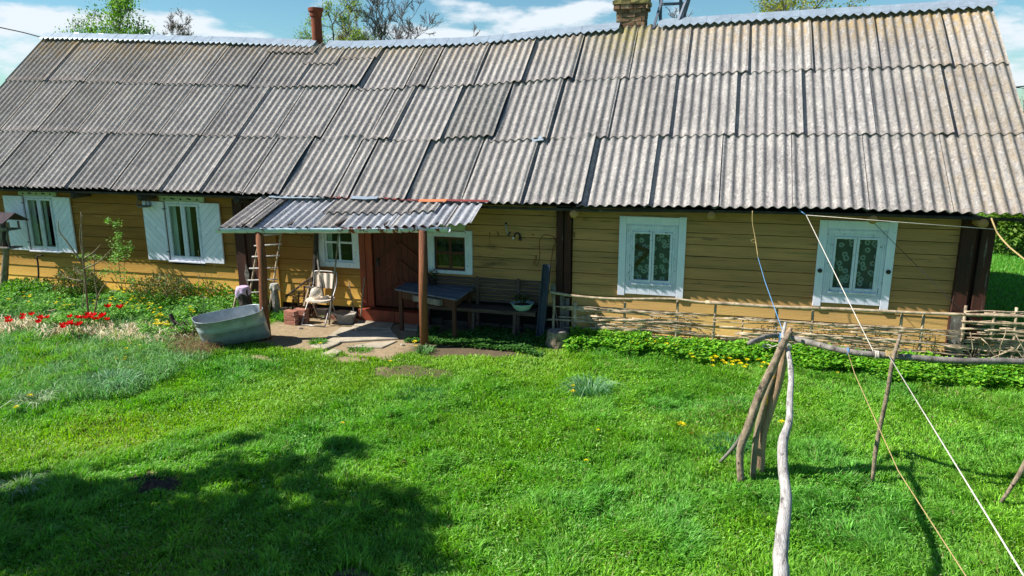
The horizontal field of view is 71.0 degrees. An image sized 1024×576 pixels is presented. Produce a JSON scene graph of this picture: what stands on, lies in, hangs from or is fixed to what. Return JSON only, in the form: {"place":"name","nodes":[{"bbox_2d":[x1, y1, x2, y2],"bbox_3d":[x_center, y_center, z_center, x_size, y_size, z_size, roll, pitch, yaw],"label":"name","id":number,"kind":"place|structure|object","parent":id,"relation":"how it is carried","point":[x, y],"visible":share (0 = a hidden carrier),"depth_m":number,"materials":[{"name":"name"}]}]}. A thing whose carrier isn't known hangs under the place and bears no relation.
{"place":"outdoors","nodes":[
{"label":"outdoors","id":0,"kind":"place"},
{"bbox_2d":[310,287,328,298],"bbox_3d":[-3.493,0.093,12.989,0.328,0.212,0.209,1,13,3],"label":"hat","id":1,"kind":"object","parent":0,"point":[315,293],"visible":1,"depth_m":12.99,"materials":[{"name":"beige"}]},
{"bbox_2d":[310,320,418,357],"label":"stone path","id":2,"kind":"structure","parent":0,"point":[349,334],"depth_m":12.24,"materials":[{"name":"stone"}]},
{"bbox_2d":[0,280,1023,575],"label":"lawn grass","id":3,"kind":"structure","parent":0,"point":[78,530],"depth_m":7.55,"materials":[{"name":"plant"}]},
{"bbox_2d":[0,214,1023,575],"bbox_3d":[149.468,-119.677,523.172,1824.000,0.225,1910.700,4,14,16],"label":"ground","id":4,"kind":"structure","parent":0,"point":[288,336],"depth_m":10.16,"materials":[{"name":"plant"}]},
{"bbox_2d":[0,212,28,283],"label":"bird table","id":5,"kind":"object","parent":4,"relation":"on","point":[5,246],"visible":0.9,"depth_m":14.68,"materials":[{"name":"wood"}]},
{"bbox_2d":[0,276,50,296],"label":"leafy herb","id":6,"kind":"object","parent":4,"relation":"on","point":[35,282],"visible":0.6,"depth_m":14.60,"materials":[{"name":"green plant"}]},
{"bbox_2d":[0,469,55,503],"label":"grass tuft","id":7,"kind":"object","parent":4,"relation":"on","point":[16,479],"visible":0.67,"depth_m":7.17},
{"bbox_2d":[0,389,67,416],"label":"grass tuft","id":8,"kind":"object","parent":4,"relation":"on","point":[43,396],"visible":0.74,"depth_m":9.26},
{"bbox_2d":[36,255,42,279],"bbox_3d":[-9.999,-0.386,15.189,0.201,0.632,0.104,-11,17,-38],"label":"iron rod","id":9,"kind":"object","parent":4,"relation":"on","point":[38,272],"visible":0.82,"depth_m":15.15,"materials":[{"name":"brown metal"}]},
{"bbox_2d":[35,318,47,336],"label":"tulip","id":10,"kind":"object","parent":4,"relation":"on","point":[38,320],"visible":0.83,"depth_m":12.08,"materials":[{"name":"red plant"}]},
{"bbox_2d":[64,321,77,340],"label":"tulip","id":11,"kind":"object","parent":4,"relation":"on","point":[67,323],"visible":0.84,"depth_m":11.89,"materials":[{"name":"red plant"}]},
{"bbox_2d":[49,267,104,298],"bbox_3d":[-8.700,-0.088,14.346,1.101,0.715,0.894,4,14,16],"label":"peony bush","id":12,"kind":"object","parent":4,"relation":"on","point":[67,283],"visible":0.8,"depth_m":14.26,"materials":[{"name":"green plant"}]},
{"bbox_2d":[55,13,98,32],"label":"leafy tree","id":13,"kind":"object","parent":4,"relation":"on","point":[80,30],"visible":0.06,"depth_m":45.90,"materials":[{"name":"green plant"}]},
{"bbox_2d":[58,212,112,322],"bbox_3d":[-7.391,-0.318,12.465,1.239,2.007,0.043,4,14,16],"label":"sapling","id":14,"kind":"object","parent":4,"relation":"on","point":[83,262],"visible":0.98,"depth_m":12.45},
{"bbox_2d":[0,310,195,344],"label":"dry grass","id":15,"kind":"structure","parent":4,"relation":"on","point":[117,335],"depth_m":12.23,"materials":[{"name":"plant"}]},
{"bbox_2d":[71,217,139,289],"bbox_3d":[-8.167,-0.677,14.390,1.721,1.561,0.336,4,14,16],"label":"climbing shrub","id":16,"kind":"object","parent":4,"relation":"on","point":[117,234],"visible":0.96,"depth_m":14.32,"materials":[{"name":"green plant"}]},
{"bbox_2d":[0,290,214,403],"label":"tall garden grass","id":17,"kind":"structure","parent":4,"relation":"on","point":[93,392],"depth_m":10.81,"materials":[{"name":"plant"}]},
{"bbox_2d":[72,0,157,34],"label":"leafy tree","id":18,"kind":"object","parent":4,"relation":"on","point":[120,9],"visible":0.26,"depth_m":42.42,"materials":[{"name":"green plant"}]},
{"bbox_2d":[78,363,152,399],"bbox_3d":[-5.509,1.262,9.925,1.278,0.301,1.113,4,14,16],"label":"grass tuft","id":19,"kind":"object","parent":4,"relation":"on","point":[124,380],"visible":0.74,"depth_m":9.86,"materials":[{"name":"plant"}]},
{"bbox_2d":[93,342,140,360],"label":"grass tuft","id":20,"kind":"object","parent":4,"relation":"on","point":[106,348],"visible":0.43,"depth_m":11.08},
{"bbox_2d":[116,304,128,326],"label":"tulip","id":21,"kind":"object","parent":4,"relation":"on","point":[119,306],"visible":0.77,"depth_m":12.56,"materials":[{"name":"red plant"}]},
{"bbox_2d":[0,277,268,338],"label":"flower bed leaves","id":22,"kind":"object","parent":4,"relation":"on","point":[183,301],"visible":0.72,"depth_m":13.43,"materials":[{"name":"plant"}]},
{"bbox_2d":[122,473,187,497],"bbox_3d":[-3.675,1.976,7.307,0.789,0.104,0.457,4,14,16],"label":"molehill","id":23,"kind":"object","parent":4,"relation":"on","point":[150,482],"visible":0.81,"depth_m":7.23,"materials":[{"name":"soil"}]},
{"bbox_2d":[127,273,192,305],"bbox_3d":[-6.792,0.058,13.840,1.327,0.645,1.096,4,14,16],"label":"peony bush","id":24,"kind":"object","parent":4,"relation":"on","point":[173,288],"visible":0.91,"depth_m":13.76,"materials":[{"name":"green plant"}]},
{"bbox_2d":[152,7,193,35],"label":"bare tree","id":25,"kind":"object","parent":4,"relation":"on","point":[178,28],"visible":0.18,"depth_m":51.04,"materials":[{"name":"grey plant"}]},
{"bbox_2d":[168,313,198,346],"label":"herb","id":26,"kind":"object","parent":4,"relation":"on","point":[172,319],"visible":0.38,"depth_m":12.19,"materials":[{"name":"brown plant"}]},
{"bbox_2d":[155,326,227,357],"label":"dry stalks","id":27,"kind":"object","parent":4,"relation":"on","point":[194,344],"visible":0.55,"depth_m":11.44,"materials":[{"name":"beige plant"}]},
{"bbox_2d":[184,280,232,299],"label":"leafy herb","id":28,"kind":"object","parent":4,"relation":"on","point":[200,288],"visible":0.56,"depth_m":14.05,"materials":[{"name":"green plant"}]},
{"bbox_2d":[195,252,225,294],"bbox_3d":[-5.779,-0.271,13.789,0.800,0.882,0.064,4,14,16],"label":"dry shrub","id":29,"kind":"object","parent":4,"relation":"on","point":[209,293],"visible":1,"depth_m":13.84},
{"bbox_2d":[192,304,270,346],"bbox_3d":[-4.610,0.631,11.829,1.193,0.555,0.700,-8,15,-30],"label":"washtub","id":30,"kind":"object","parent":4,"relation":"on","point":[241,324],"visible":0.96,"depth_m":11.73,"materials":[{"name":"grey metal"}]},
{"bbox_2d":[233,288,252,307],"bbox_3d":[-5.037,0.300,13.410,0.447,0.671,0.264,4,14,16],"label":"log block","id":31,"kind":"object","parent":4,"relation":"on","point":[243,299],"depth_m":13.28,"materials":[{"name":"grey wood"}]},
{"bbox_2d":[235,285,251,298],"bbox_3d":[-5.004,0.070,13.355,0.306,0.211,0.294,4,14,16],"label":"cloth","id":32,"kind":"object","parent":31,"relation":"on","point":[239,292],"visible":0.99,"depth_m":13.24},
{"bbox_2d":[248,227,282,310],"bbox_3d":[-4.676,-0.418,13.498,0.838,1.950,0.391,1,13,5],"label":"ladder","id":33,"kind":"object","parent":4,"relation":"on","point":[275,268],"visible":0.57,"depth_m":13.45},
{"bbox_2d":[271,289,280,317],"bbox_3d":[-4.437,0.264,13.473,0.159,0.705,0.167,4,14,16],"label":"log block","id":34,"kind":"object","parent":4,"relation":"on","point":[275,299],"depth_m":13.41,"materials":[{"name":"grey wood"}]},
{"bbox_2d":[269,283,280,291],"bbox_3d":[-4.437,-0.005,13.389,0.193,0.158,0.197,-11,17,-38],"label":"cloth","id":35,"kind":"object","parent":34,"relation":"on","point":[273,287],"visible":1,"depth_m":13.33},
{"bbox_2d":[270,307,290,323],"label":"grass tuft","id":36,"kind":"object","parent":4,"relation":"on","point":[280,315],"visible":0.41,"depth_m":13.22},
{"bbox_2d":[284,320,298,325],"bbox_3d":[-4.003,0.619,13.042,0.250,0.082,0.120,6,14,24],"label":"brick","id":37,"kind":"object","parent":4,"relation":"on","point":[291,322],"visible":0.87,"depth_m":12.99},
{"bbox_2d":[284,315,298,320],"bbox_3d":[-4.004,0.533,13.022,0.250,0.082,0.120,5,14,20],"label":"brick","id":38,"kind":"object","parent":37,"relation":"on","point":[292,318],"visible":0.89,"depth_m":12.97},
{"bbox_2d":[284,309,298,315],"bbox_3d":[-4.004,0.447,13.002,0.250,0.082,0.120,7,15,27],"label":"brick","id":39,"kind":"object","parent":38,"relation":"on","point":[289,312],"visible":1,"depth_m":12.95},
{"bbox_2d":[282,272,320,317],"bbox_3d":[-3.926,0.140,13.347,0.868,0.879,0.223,2,13,10],"label":"dry shrub","id":40,"kind":"object","parent":4,"relation":"on","point":[299,296],"visible":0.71,"depth_m":13.39,"materials":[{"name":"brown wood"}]},
{"bbox_2d":[299,318,309,323],"bbox_3d":[-3.849,0.595,13.140,0.250,0.082,0.120,4,14,19],"label":"brick","id":41,"kind":"object","parent":4,"relation":"on","point":[306,321],"visible":0.52,"depth_m":13.07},
{"bbox_2d":[299,314,308,318],"bbox_3d":[-3.850,0.509,13.120,0.250,0.082,0.120,6,14,24],"label":"brick","id":42,"kind":"object","parent":41,"relation":"on","point":[306,316],"visible":0.51,"depth_m":13.05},
{"bbox_2d":[293,308,308,313],"bbox_3d":[-3.857,0.421,13.112,0.250,0.082,0.120,5,14,21],"label":"brick","id":43,"kind":"object","parent":42,"relation":"on","point":[302,311],"visible":0.77,"depth_m":13.06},
{"bbox_2d":[303,226,323,305],"bbox_3d":[-3.620,-0.504,13.212,0.403,1.677,0.405,4,14,16],"label":"trestle","id":44,"kind":"object","parent":4,"relation":"on","point":[316,264],"visible":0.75,"depth_m":13.25,"materials":[{"name":"grey wood"}]},
{"bbox_2d":[306,336,328,344],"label":"grass tuft","id":45,"kind":"object","parent":4,"relation":"on","point":[319,340],"visible":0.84,"depth_m":11.89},
{"bbox_2d":[301,270,337,326],"bbox_3d":[-3.499,0.183,13.050,0.508,0.917,0.561,4,14,16],"label":"folding chair","id":46,"kind":"object","parent":4,"relation":"on","point":[327,280],"visible":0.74,"depth_m":13.16,"materials":[{"name":"beige plastic"}]},
{"bbox_2d":[328,233,339,324],"bbox_3d":[-3.088,-0.214,12.460,0.034,1.935,0.751,-10,16,-36],"label":"leaning pole","id":47,"kind":"object","parent":4,"relation":"on","point":[333,279],"visible":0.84,"depth_m":12.49,"materials":[{"name":"grey wood"}]},
{"bbox_2d":[291,0,381,43],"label":"birch tree","id":48,"kind":"object","parent":4,"relation":"on","point":[327,5],"visible":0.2,"depth_m":43.05,"materials":[{"name":"green plant"}]},
{"bbox_2d":[331,310,356,324],"bbox_3d":[-3.072,0.550,13.120,0.495,0.216,0.337,4,14,16],"label":"basin","id":49,"kind":"object","parent":4,"relation":"on","point":[345,317],"visible":0.94,"depth_m":13.05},
{"bbox_2d":[329,0,371,40],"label":"budding tree","id":50,"kind":"object","parent":4,"relation":"on","point":[348,26],"visible":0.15,"depth_m":47.15,"materials":[{"name":"green plant"}]},
{"bbox_2d":[214,195,488,347],"bbox_3d":[-2.594,-0.305,12.224,4.410,2.446,1.702,4,14,16],"label":"porch","id":51,"kind":"object","parent":4,"relation":"on","point":[291,214],"visible":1,"depth_m":11.85,"materials":[{"name":"metal"}]},
{"bbox_2d":[348,344,374,352],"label":"grass tuft","id":52,"kind":"object","parent":4,"relation":"on","point":[361,349],"visible":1,"depth_m":11.56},
{"bbox_2d":[360,277,364,315],"bbox_3d":[-2.731,0.159,13.107,0.031,0.692,0.263,4,14,16],"label":"leaning stick","id":53,"kind":"object","parent":4,"relation":"on","point":[362,296],"visible":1,"depth_m":13.10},
{"bbox_2d":[331,0,417,40],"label":"bare tree","id":54,"kind":"object","parent":4,"relation":"on","point":[376,27],"visible":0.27,"depth_m":44.40,"materials":[{"name":"green plant"}]},
{"bbox_2d":[370,0,442,39],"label":"bare tree","id":55,"kind":"object","parent":4,"relation":"on","point":[408,23],"visible":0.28,"depth_m":48.21,"materials":[{"name":"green plant"}]},
{"bbox_2d":[396,384,445,400],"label":"grass tuft","id":56,"kind":"object","parent":4,"relation":"on","point":[420,389],"visible":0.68,"depth_m":9.57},
{"bbox_2d":[412,342,437,354],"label":"grass tuft","id":57,"kind":"object","parent":4,"relation":"on","point":[424,349],"visible":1,"depth_m":11.45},
{"bbox_2d":[395,282,474,339],"bbox_3d":[-1.353,0.374,12.636,1.706,0.784,0.936,9,16,33],"label":"table","id":58,"kind":"object","parent":4,"relation":"on","point":[453,296],"visible":0.88,"depth_m":12.34,"materials":[{"name":"grey wood"}]},
{"bbox_2d":[427,268,438,284],"bbox_3d":[-1.409,-0.206,12.709,0.212,0.301,0.172,11,18,41],"label":"flowerpot","id":59,"kind":"object","parent":58,"relation":"on","point":[433,280],"visible":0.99,"depth_m":12.69,"materials":[{"name":"brown ceramic"}]},
{"bbox_2d":[404,325,548,357],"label":"shade weeds","id":60,"kind":"object","parent":4,"relation":"on","point":[496,342],"visible":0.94,"depth_m":11.92,"materials":[{"name":"green plant"}]},
{"bbox_2d":[417,274,540,335],"bbox_3d":[-0.588,0.304,12.475,2.140,0.972,0.385,4,14,16],"label":"slatted bench","id":61,"kind":"object","parent":4,"relation":"on","point":[477,308],"visible":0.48,"depth_m":12.46,"materials":[{"name":"wood"}]},
{"bbox_2d":[510,294,533,311],"bbox_3d":[0.174,0.234,12.176,0.412,0.288,0.410,4,14,16],"label":"enamel basin","id":62,"kind":"object","parent":61,"relation":"on","point":[521,304],"visible":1,"depth_m":12.14,"materials":[{"name":"metal"}]},
{"bbox_2d":[0,0,1023,357],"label":"farmhouse","id":63,"kind":"object","parent":4,"relation":"on","point":[630,152],"visible":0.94,"depth_m":12.58,"materials":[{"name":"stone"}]},
{"bbox_2d":[0,27,46,38],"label":"power cable","id":64,"kind":"object","parent":63,"relation":"attached to","point":[21,32],"visible":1,"depth_m":17.85,"materials":[{"name":"metal"}]},
{"bbox_2d":[2,191,77,252],"bbox_3d":[-9.855,-1.430,15.180,1.760,1.305,0.400,4,14,16],"label":"window","id":65,"kind":"structure","parent":63,"relation":"in","point":[43,214],"depth_m":15.07,"materials":[{"name":"white paint"}]},
{"bbox_2d":[136,192,150,207],"bbox_3d":[-7.196,-1.729,13.999,0.291,0.300,0.232,4,14,16],"label":"bird feeder","id":66,"kind":"object","parent":63,"relation":"hanging from","point":[143,206],"visible":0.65,"depth_m":13.96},
{"bbox_2d":[142,196,224,263],"bbox_3d":[-6.406,-1.185,14.213,1.780,1.325,0.400,4,14,16],"label":"window","id":67,"kind":"structure","parent":63,"relation":"in","point":[191,223],"depth_m":14.12,"materials":[{"name":"white paint"}]},
{"bbox_2d":[319,226,359,268],"bbox_3d":[-3.140,-0.860,13.336,0.830,0.900,0.370,4,14,16],"label":"window","id":68,"kind":"structure","parent":63,"relation":"in","point":[348,245],"depth_m":13.30,"materials":[{"name":"white paint"}]},
{"bbox_2d":[373,213,422,307],"bbox_3d":[-2.044,-0.485,12.926,1.004,1.730,0.113,4,14,16],"label":"door","id":69,"kind":"structure","parent":63,"relation":"in","point":[396,255],"depth_m":12.99,"materials":[{"name":"red paint"}]},
{"bbox_2d":[427,223,472,274],"bbox_3d":[-1.046,-0.787,12.731,0.830,1.020,0.370,4,14,16],"label":"window","id":70,"kind":"structure","parent":63,"relation":"in","point":[453,248],"depth_m":12.65,"materials":[{"name":"white paint"}]},
{"bbox_2d":[512,232,521,240],"bbox_3d":[0.081,-0.880,12.199,0.162,0.143,0.058,4,14,16],"label":"horseshoe hook","id":71,"kind":"object","parent":63,"relation":"attached to","point":[517,234],"visible":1,"depth_m":12.18,"materials":[{"name":"black metal"}]},
{"bbox_2d":[533,234,555,264],"bbox_3d":[0.549,-0.597,12.130,0.406,0.626,0.029,4,14,16],"label":"wire loop","id":72,"kind":"object","parent":63,"relation":"hanging from","point":[539,251],"visible":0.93,"depth_m":12.14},
{"bbox_2d":[617,216,686,298],"bbox_3d":[2.267,-0.504,11.662,1.060,1.335,0.112,4,14,16],"label":"window","id":73,"kind":"structure","parent":63,"relation":"in","point":[650,248],"depth_m":11.66,"materials":[{"name":"white paint"}]},
{"bbox_2d":[652,0,689,28],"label":"roof ladder","id":74,"kind":"object","parent":63,"relation":"on","point":[683,7],"visible":0.85,"depth_m":13.90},
{"bbox_2d":[752,211,757,256],"bbox_3d":[3.602,-0.796,10.579,0.041,0.656,0.312,-2,13,-6],"label":"rope tail","id":75,"kind":"object","parent":63,"relation":"hanging from","point":[754,233],"visible":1,"depth_m":10.65},
{"bbox_2d":[758,258,781,328],"bbox_3d":[3.268,0.012,9.064,0.056,0.238,3.090,3,14,13],"label":"blue cord","id":76,"kind":"object","parent":75,"relation":"hanging from","point":[769,294],"visible":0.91,"depth_m":9.09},
{"bbox_2d":[812,220,897,309],"bbox_3d":[5.164,-0.352,10.838,1.060,1.355,0.112,4,14,16],"label":"window","id":77,"kind":"structure","parent":63,"relation":"in","point":[860,255],"depth_m":10.83,"materials":[{"name":"white paint"}]},
{"bbox_2d":[875,224,1013,356],"bbox_3d":[6.191,-0.004,10.296,1.991,1.793,0.164,8,15,30],"label":"dark wire","id":78,"kind":"object","parent":63,"relation":"attached to","point":[939,288],"visible":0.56,"depth_m":10.35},
{"bbox_2d":[991,218,1023,259],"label":"twisted rope","id":79,"kind":"object","parent":63,"relation":"hanging from","point":[1002,239],"visible":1,"depth_m":9.62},
{"bbox_2d":[536,264,550,338],"bbox_3d":[0.524,0.249,12.011,0.147,1.290,0.288,13,19,44],"label":"wooden plank","id":80,"kind":"object","parent":4,"relation":"on","point":[543,298],"visible":0.86,"depth_m":12.01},
{"bbox_2d":[550,283,558,327],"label":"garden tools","id":81,"kind":"object","parent":4,"relation":"on","point":[553,287],"visible":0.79,"depth_m":12.04,"materials":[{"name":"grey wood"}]},
{"bbox_2d":[545,328,567,349],"bbox_3d":[0.738,0.857,11.801,0.384,0.331,0.341,4,14,16],"label":"tree stump","id":82,"kind":"object","parent":4,"relation":"on","point":[555,337],"visible":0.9,"depth_m":11.67,"materials":[{"name":"grey wood"}]},
{"bbox_2d":[550,373,629,401],"bbox_3d":[1.079,1.328,9.772,1.220,0.323,1.102,4,14,16],"label":"grass tuft","id":83,"kind":"object","parent":4,"relation":"on","point":[580,389],"visible":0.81,"depth_m":9.72,"materials":[{"name":"plant"}]},
{"bbox_2d":[579,311,612,330],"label":"peony shoots","id":84,"kind":"object","parent":4,"relation":"on","point":[597,321],"visible":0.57,"depth_m":12.04,"materials":[{"name":"green plant"}]},
{"bbox_2d":[546,291,719,341],"bbox_3d":[1.944,0.540,11.760,2.842,0.881,0.106,4,14,16],"label":"wattle fence","id":85,"kind":"object","parent":4,"relation":"on","point":[651,322],"visible":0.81,"depth_m":11.72,"materials":[{"name":"wood"}]},
{"bbox_2d":[666,7,692,17],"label":"bare treetop","id":86,"kind":"object","parent":4,"relation":"on","point":[673,14],"visible":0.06,"depth_m":41.62,"materials":[{"name":"grey plant"}]},
{"bbox_2d":[670,313,696,337],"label":"peony shoots","id":87,"kind":"object","parent":4,"relation":"on","point":[681,329],"visible":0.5,"depth_m":11.64,"materials":[{"name":"green plant"}]},
{"bbox_2d":[699,430,751,456],"bbox_3d":[2.450,1.763,8.191,0.845,0.209,0.784,4,14,16],"label":"grass tuft","id":88,"kind":"object","parent":4,"relation":"on","point":[728,439],"visible":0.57,"depth_m":8.15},
{"bbox_2d":[748,321,778,342],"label":"peony shoots","id":89,"kind":"object","parent":4,"relation":"on","point":[767,331],"visible":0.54,"depth_m":11.28,"materials":[{"name":"green plant"}]},
{"bbox_2d":[750,367,777,479],"bbox_3d":[2.598,1.357,7.424,0.321,1.277,0.107,-10,16,-36],"label":"tripod leg","id":90,"kind":"object","parent":4,"relation":"on","point":[756,434],"visible":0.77,"depth_m":7.41,"materials":[{"name":"wood"}]},
{"bbox_2d":[736,330,792,483],"bbox_3d":[2.555,1.216,7.322,0.519,1.624,0.150,-5,14,-19],"label":"tripod leg","id":91,"kind":"object","parent":4,"relation":"on","point":[747,429],"visible":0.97,"depth_m":7.29,"materials":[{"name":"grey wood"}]},
{"bbox_2d":[719,434,740,462],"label":"side branch","id":92,"kind":"object","parent":91,"relation":"attached to","point":[729,451],"visible":0.72,"depth_m":7.64,"materials":[{"name":"grey wood"}]},
{"bbox_2d":[757,346,788,472],"bbox_3d":[2.680,1.278,7.460,0.266,1.429,0.130,-1,13,-5],"label":"tripod leg","id":93,"kind":"object","parent":4,"relation":"on","point":[773,398],"visible":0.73,"depth_m":7.41,"materials":[{"name":"wood"}]},
{"bbox_2d":[772,332,793,575],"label":"front rail","id":94,"kind":"object","parent":93,"relation":"attached to","point":[781,550],"visible":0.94,"depth_m":4.67,"materials":[{"name":"wood"}]},
{"bbox_2d":[753,0,794,10],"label":"leafy tree","id":95,"kind":"object","parent":4,"relation":"on","point":[768,4],"depth_m":49.82,"materials":[{"name":"green plant"}]},
{"bbox_2d":[562,325,1023,389],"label":"ground elder","id":96,"kind":"object","parent":4,"relation":"on","point":[990,373],"visible":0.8,"depth_m":10.79,"materials":[{"name":"green plant"}]},
{"bbox_2d":[749,0,869,12],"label":"willow tree","id":97,"kind":"object","parent":4,"relation":"on","point":[783,4],"visible":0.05,"depth_m":44.36,"materials":[{"name":"green plant"}]},
{"bbox_2d":[705,300,1023,365],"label":"wattle fence","id":98,"kind":"object","parent":4,"relation":"on","point":[856,340],"visible":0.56,"depth_m":10.82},
{"bbox_2d":[871,334,901,481],"bbox_3d":[3.785,1.226,7.208,0.224,1.552,0.103,-8,15,-29],"label":"prop pole","id":99,"kind":"object","parent":4,"relation":"on","point":[883,410],"visible":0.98,"depth_m":7.14,"materials":[{"name":"brown wood"}]},
{"bbox_2d":[885,349,898,356],"bbox_3d":[3.770,0.649,7.117,0.123,0.075,0.120,4,14,16],"label":"lashing","id":100,"kind":"object","parent":99,"relation":"attached to","point":[889,352],"visible":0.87,"depth_m":7.09,"materials":[{"name":"beige fabric"}]},
{"bbox_2d":[888,355,1023,575],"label":"clothesline","id":101,"kind":"object","parent":99,"relation":"attached to","point":[1006,547],"visible":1,"depth_m":4.12,"materials":[{"name":"white fabric"}]},
{"bbox_2d":[905,331,951,355],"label":"peony shoots","id":102,"kind":"object","parent":4,"relation":"on","point":[929,341],"visible":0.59,"depth_m":10.67,"materials":[{"name":"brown plant"}]},
{"bbox_2d":[954,305,1023,364],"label":"wattle fence","id":103,"kind":"object","parent":4,"relation":"on","point":[1015,343],"visible":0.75,"depth_m":10.39,"materials":[{"name":"wood"}]},
{"bbox_2d":[967,334,1013,357],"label":"peony shoots","id":104,"kind":"object","parent":4,"relation":"on","point":[978,351],"visible":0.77,"depth_m":10.47,"materials":[{"name":"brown plant"}]},
{"bbox_2d":[977,212,1023,255],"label":"leafy bush","id":105,"kind":"object","parent":4,"relation":"on","point":[1011,233],"visible":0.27,"depth_m":19.06,"materials":[{"name":"green plant"}]},
{"bbox_2d":[999,460,1023,502],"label":"slanting pole","id":106,"kind":"object","parent":4,"relation":"on","point":[1018,475],"visible":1,"depth_m":6.87,"materials":[{"name":"brown wood"}]},
{"bbox_2d":[0,0,1023,110],"label":"sky","id":107,"kind":"structure","parent":0,"point":[227,18],"materials":[{"name":"blue"}]},
{"bbox_2d":[747,333,1023,364],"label":"crossbar","id":108,"kind":"object","parent":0,"point":[934,359],"visible":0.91,"depth_m":7.10,"materials":[{"name":"grey wood"}]},
{"bbox_2d":[806,215,873,351],"bbox_3d":[3.942,-0.214,8.793,0.010,0.909,3.634,2,13,10],"label":"clothesline","id":109,"kind":"object","parent":108,"relation":"attached to","point":[841,287],"visible":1,"depth_m":8.34,"materials":[{"name":"white fabric"}]},
{"bbox_2d":[809,215,994,229],"bbox_3d":[5.428,-0.929,10.090,2.411,0.118,0.008,4,14,17],"label":"string","id":110,"kind":"object","parent":109,"relation":"attached to","point":[901,222],"visible":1,"depth_m":10.07,"materials":[{"name":"beige fabric"}]},
{"bbox_2d":[847,351,966,575],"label":"clothesline","id":111,"kind":"object","parent":108,"relation":"attached to","point":[905,481],"visible":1,"depth_m":4.43,"materials":[{"name":"beige fabric"}]},
{"bbox_2d":[983,252,1023,325],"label":"lawn grass","id":112,"kind":"structure","parent":0,"point":[1013,285],"depth_m":15.80,"materials":[{"name":"plant"}]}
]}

